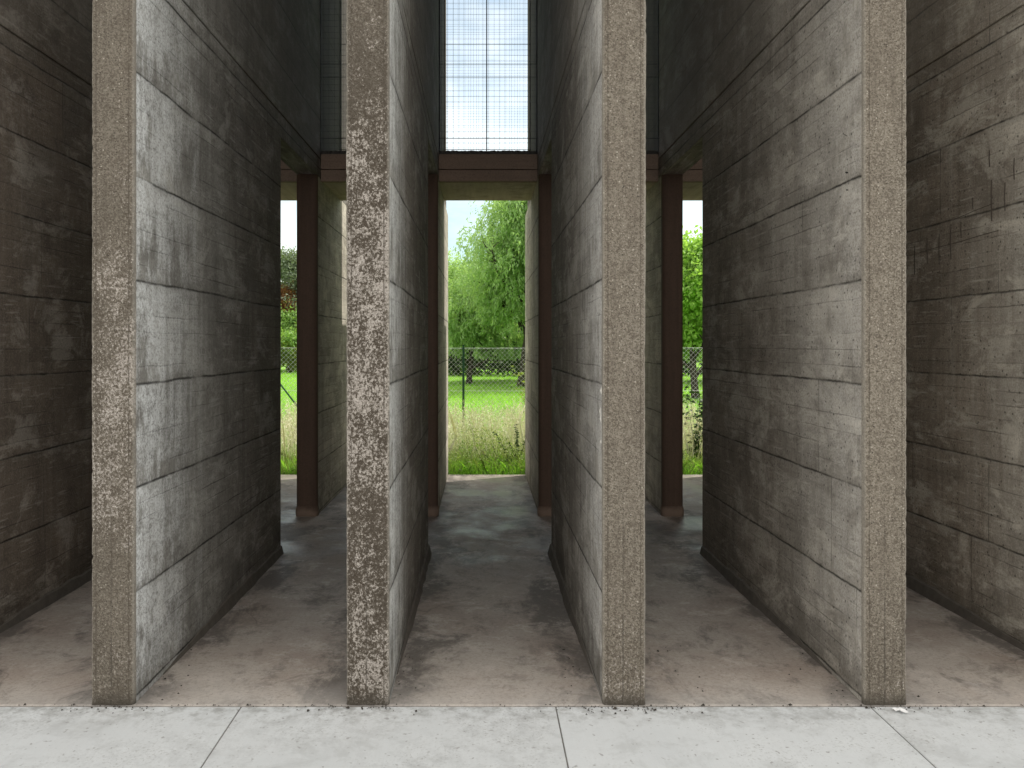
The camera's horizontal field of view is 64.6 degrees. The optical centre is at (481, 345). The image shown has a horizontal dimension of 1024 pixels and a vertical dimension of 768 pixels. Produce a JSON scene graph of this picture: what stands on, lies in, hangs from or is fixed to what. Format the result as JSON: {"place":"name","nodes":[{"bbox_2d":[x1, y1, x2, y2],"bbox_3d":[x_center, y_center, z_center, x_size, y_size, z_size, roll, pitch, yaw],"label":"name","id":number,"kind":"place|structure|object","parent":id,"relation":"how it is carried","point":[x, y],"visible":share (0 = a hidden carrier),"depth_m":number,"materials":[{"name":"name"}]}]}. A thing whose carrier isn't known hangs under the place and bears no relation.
{"place":"outdoors","nodes":[
{"label":"outdoors","id":0,"kind":"place"},
{"bbox_2d":[281,397,701,470],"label":"tall dry grass","id":1,"kind":"structure","parent":0,"point":[291,430],"depth_m":11.67,"materials":[{"name":"plant"}]},
{"bbox_2d":[281,360,701,474],"bbox_3d":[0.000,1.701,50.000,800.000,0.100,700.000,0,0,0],"label":"ground","id":2,"kind":"structure","parent":0,"point":[500,380],"depth_m":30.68,"materials":[{"name":"green plant"}]},
{"bbox_2d":[281,245,296,369],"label":"leafy tree","id":3,"kind":"object","parent":2,"relation":"on","point":[289,268],"visible":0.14,"depth_m":54.29,"materials":[{"name":"green plant"}]},
{"bbox_2d":[281,302,296,362],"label":"leafy tree","id":4,"kind":"object","parent":2,"relation":"on","point":[287,321],"visible":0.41,"depth_m":51.46,"materials":[{"name":"green plant"}]},
{"bbox_2d":[281,332,296,372],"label":"leafy shrub","id":5,"kind":"object","parent":2,"relation":"on","point":[287,354],"visible":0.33,"depth_m":49.85,"materials":[{"name":"green plant"}]},
{"bbox_2d":[281,282,296,371],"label":"leafy tree","id":6,"kind":"object","parent":2,"relation":"on","point":[284,290],"visible":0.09,"depth_m":53.63,"materials":[{"name":"green plant"}]},
{"bbox_2d":[448,235,524,383],"bbox_3d":[-0.390,-1.491,36.040,6.670,6.670,6.395,0,0,-24],"label":"willow tree","id":7,"kind":"object","parent":2,"relation":"on","point":[460,332],"visible":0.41,"depth_m":34.44,"materials":[{"name":"green plant"}]},
{"bbox_2d":[448,201,527,386],"bbox_3d":[2.211,-2.967,32.323,7.510,9.680,8.286,0,0,0],"label":"willow tree","id":8,"kind":"object","parent":2,"relation":"on","point":[502,294],"visible":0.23,"depth_m":30.93,"materials":[{"name":"green plant"}]},
{"bbox_2d":[281,345,701,438],"bbox_3d":[0.113,0.976,13.000,11.030,1.990,0.068,0,0,0],"label":"chain link fence","id":9,"kind":"object","parent":2,"relation":"on","point":[462,372],"visible":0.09,"depth_m":13.03,"materials":[{"name":"metal"}]},
{"bbox_2d":[281,423,701,474],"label":"weed grass","id":10,"kind":"structure","parent":2,"relation":"on","point":[466,464],"depth_m":10.75,"materials":[{"name":"green plant"}]},
{"bbox_2d":[482,445,517,473],"bbox_3d":[0.248,1.524,10.804,0.487,0.377,0.234,0,0,0],"label":"leafy weed","id":11,"kind":"object","parent":2,"relation":"on","point":[498,460],"visible":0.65,"depth_m":10.78,"materials":[{"name":"green plant"}]},
{"bbox_2d":[487,310,524,372],"bbox_3d":[3.523,-0.627,38.307,7.985,4.915,6.270,0,0,0],"label":"leafy shrub","id":12,"kind":"object","parent":2,"relation":"on","point":[516,364],"visible":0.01,"depth_m":39.00,"materials":[{"name":"green plant"}]},
{"bbox_2d":[492,424,524,470],"bbox_3d":[0.377,1.373,10.970,0.560,0.680,0.334,0,0,-26],"label":"leafy weed","id":13,"kind":"object","parent":2,"relation":"on","point":[516,438],"visible":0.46,"depth_m":10.98,"materials":[{"name":"green plant"}]},
{"bbox_2d":[511,364,524,434],"bbox_3d":[0.872,0.977,13.590,0.606,1.469,0.660,0,0,-41],"label":"leafy sapling","id":14,"kind":"object","parent":2,"relation":"on","point":[523,389],"visible":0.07,"depth_m":13.62,"materials":[{"name":"green plant"}]},
{"bbox_2d":[448,345,701,376],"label":"hedge","id":15,"kind":"object","parent":2,"relation":"on","point":[453,370],"visible":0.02,"depth_m":44.98,"materials":[{"name":"green plant"}]},
{"bbox_2d":[683,225,701,397],"bbox_3d":[6.766,-1.004,26.180,6.301,5.685,6.867,0,0,-36],"label":"leafy tree","id":16,"kind":"object","parent":2,"relation":"on","point":[692,294],"visible":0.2,"depth_m":24.59,"materials":[{"name":"green plant"}]},
{"bbox_2d":[683,381,701,457],"bbox_3d":[3.019,1.079,11.262,0.513,1.266,0.543,0,0,-30],"label":"leafy sapling","id":17,"kind":"object","parent":2,"relation":"on","point":[696,425],"visible":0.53,"depth_m":11.22,"materials":[{"name":"green plant"}]},
{"bbox_2d":[281,0,701,281],"label":"sky","id":18,"kind":"structure","parent":0,"point":[460,75],"materials":[{"name":"white"}]},
{"bbox_2d":[0,475,1023,706],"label":"floor","id":19,"kind":"structure","parent":0,"point":[492,626],"depth_m":4.58,"materials":[{"name":"grey concrete"}]},
{"bbox_2d":[0,0,92,632],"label":"concrete wall","id":20,"kind":"structure","parent":19,"relation":"on","point":[46,242],"depth_m":5.20,"materials":[{"name":"grey concrete"}]},
{"bbox_2d":[281,160,296,200],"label":"concrete beam","id":21,"kind":"structure","parent":20,"relation":"attached to","point":[288,184],"depth_m":8.31,"materials":[{"name":"concrete"}]},
{"bbox_2d":[92,0,346,704],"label":"concrete wall","id":22,"kind":"structure","parent":19,"relation":"on","point":[205,117],"depth_m":4.65,"materials":[{"name":"grey concrete"}]},
{"bbox_2d":[320,0,346,151],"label":"wire grid","id":23,"kind":"object","parent":22,"relation":"attached to","point":[321,61],"visible":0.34,"depth_m":8.09,"materials":[{"name":"metal"}]},
{"bbox_2d":[321,150,346,200],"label":"concrete beam","id":24,"kind":"structure","parent":22,"relation":"attached to","point":[333,172],"depth_m":8.13,"materials":[{"name":"brown concrete"}]},
{"bbox_2d":[339,29,345,150],"bbox_3d":[-1.123,-3.824,9.194,0.985,3.790,0.025,0,0,0],"label":"wire grid","id":25,"kind":"object","parent":24,"relation":"on","point":[340,149],"visible":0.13,"depth_m":9.19,"materials":[{"name":"metal"}]},
{"bbox_2d":[346,0,447,704],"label":"concrete wall","id":26,"kind":"structure","parent":19,"relation":"on","point":[397,333],"depth_m":3.86,"materials":[{"name":"grey concrete"}]},
{"bbox_2d":[24,645,1022,714],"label":"dirt crumbs","id":27,"kind":"object","parent":19,"relation":"on","point":[615,708],"visible":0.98,"depth_m":3.74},
{"bbox_2d":[525,0,645,704],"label":"concrete wall","id":28,"kind":"structure","parent":19,"relation":"on","point":[585,248],"depth_m":4.11,"materials":[{"name":"grey concrete"}]},
{"bbox_2d":[439,150,536,200],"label":"concrete beam","id":29,"kind":"structure","parent":28,"relation":"attached to","point":[493,175],"depth_m":8.13,"materials":[{"name":"brown concrete"}]},
{"bbox_2d":[444,0,530,150],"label":"wire grid","id":30,"kind":"object","parent":29,"relation":"on","point":[473,149],"visible":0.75,"depth_m":9.19,"materials":[{"name":"metal"}]},
{"bbox_2d":[439,0,537,151],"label":"wire grid","id":31,"kind":"object","parent":28,"relation":"attached to","point":[511,96],"visible":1,"depth_m":8.10,"materials":[{"name":"metal"}]},
{"bbox_2d":[646,150,657,191],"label":"concrete beam","id":32,"kind":"structure","parent":28,"relation":"attached to","point":[651,168],"depth_m":8.13,"materials":[{"name":"brown concrete"}]},
{"bbox_2d":[645,0,905,704],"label":"concrete wall","id":33,"kind":"structure","parent":19,"relation":"on","point":[785,120],"depth_m":4.61,"materials":[{"name":"grey concrete"}]},
{"bbox_2d":[646,0,658,151],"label":"wire grid","id":34,"kind":"object","parent":33,"relation":"attached to","point":[658,80],"visible":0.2,"depth_m":8.08,"materials":[{"name":"metal"}]},
{"bbox_2d":[683,158,701,200],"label":"concrete beam","id":35,"kind":"structure","parent":33,"relation":"attached to","point":[692,183],"depth_m":8.26,"materials":[{"name":"brown concrete"}]},
{"bbox_2d":[905,0,1023,650],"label":"concrete wall","id":36,"kind":"structure","parent":19,"relation":"on","point":[964,453],"depth_m":4.97,"materials":[{"name":"grey concrete"}]},
{"bbox_2d":[0,707,1023,767],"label":"pavement","id":37,"kind":"structure","parent":0,"point":[525,737],"depth_m":3.46,"materials":[{"name":"grey concrete"}]},
{"bbox_2d":[893,707,907,712],"bbox_3d":[1.911,1.661,3.690,0.060,0.013,0.034,0,0,10],"label":"paper scrap","id":38,"kind":"object","parent":37,"relation":"on","point":[900,709],"visible":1,"depth_m":3.69,"materials":[{"name":"white paper"}]}
]}

